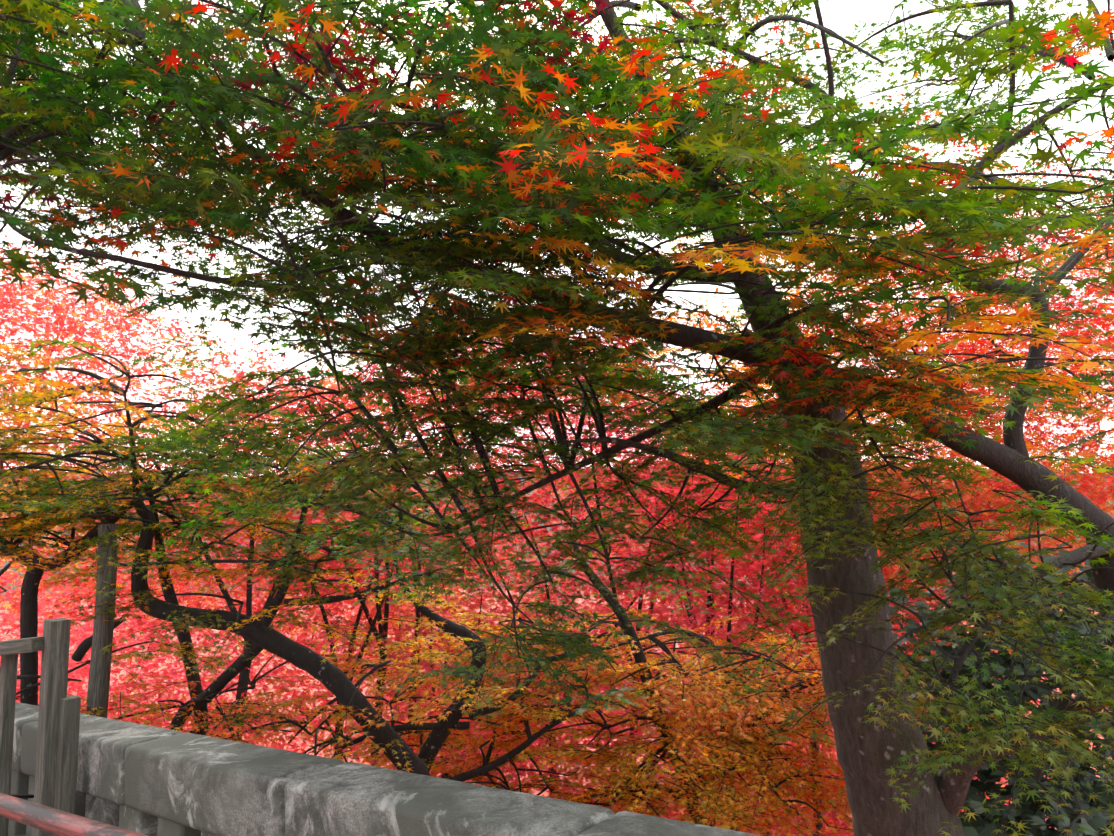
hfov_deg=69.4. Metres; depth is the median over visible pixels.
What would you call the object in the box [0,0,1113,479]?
sky
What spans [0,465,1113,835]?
terrain
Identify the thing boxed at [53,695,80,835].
wood post
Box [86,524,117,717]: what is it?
prop pole
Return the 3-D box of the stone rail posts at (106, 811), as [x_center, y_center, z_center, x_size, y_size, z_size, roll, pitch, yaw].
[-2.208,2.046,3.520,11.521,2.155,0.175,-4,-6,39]
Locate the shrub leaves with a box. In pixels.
[888,541,1113,835]
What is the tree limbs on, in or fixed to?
on the terrain
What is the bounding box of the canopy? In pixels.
[0,0,1113,835]
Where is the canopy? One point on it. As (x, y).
(594, 60)
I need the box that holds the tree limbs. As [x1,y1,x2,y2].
[0,0,1113,835]
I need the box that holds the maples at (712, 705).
[0,125,1113,835]
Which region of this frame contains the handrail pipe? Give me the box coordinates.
[0,793,147,835]
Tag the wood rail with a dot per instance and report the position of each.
(22, 645)
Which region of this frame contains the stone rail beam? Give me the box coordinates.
[12,702,761,835]
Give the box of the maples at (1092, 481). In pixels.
[0,193,1113,835]
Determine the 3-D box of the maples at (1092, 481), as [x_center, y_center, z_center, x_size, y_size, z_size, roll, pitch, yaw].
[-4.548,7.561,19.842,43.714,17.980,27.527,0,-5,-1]
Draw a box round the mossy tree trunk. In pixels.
[595,0,1113,835]
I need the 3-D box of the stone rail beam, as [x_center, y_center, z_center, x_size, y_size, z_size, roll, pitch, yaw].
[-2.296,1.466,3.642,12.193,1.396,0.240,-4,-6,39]
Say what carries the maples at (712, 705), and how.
on the terrain
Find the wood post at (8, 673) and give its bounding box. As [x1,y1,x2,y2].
[0,654,17,835]
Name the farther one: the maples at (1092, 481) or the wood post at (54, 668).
the maples at (1092, 481)
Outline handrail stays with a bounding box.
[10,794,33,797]
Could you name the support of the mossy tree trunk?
on the terrain
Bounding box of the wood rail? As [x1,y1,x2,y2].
[0,636,43,655]
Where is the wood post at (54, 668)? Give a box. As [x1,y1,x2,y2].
[32,618,70,835]
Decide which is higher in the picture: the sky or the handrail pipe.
the sky
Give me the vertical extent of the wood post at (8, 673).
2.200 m
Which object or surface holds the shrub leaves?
on the terrain
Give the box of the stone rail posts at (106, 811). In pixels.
[8,770,214,835]

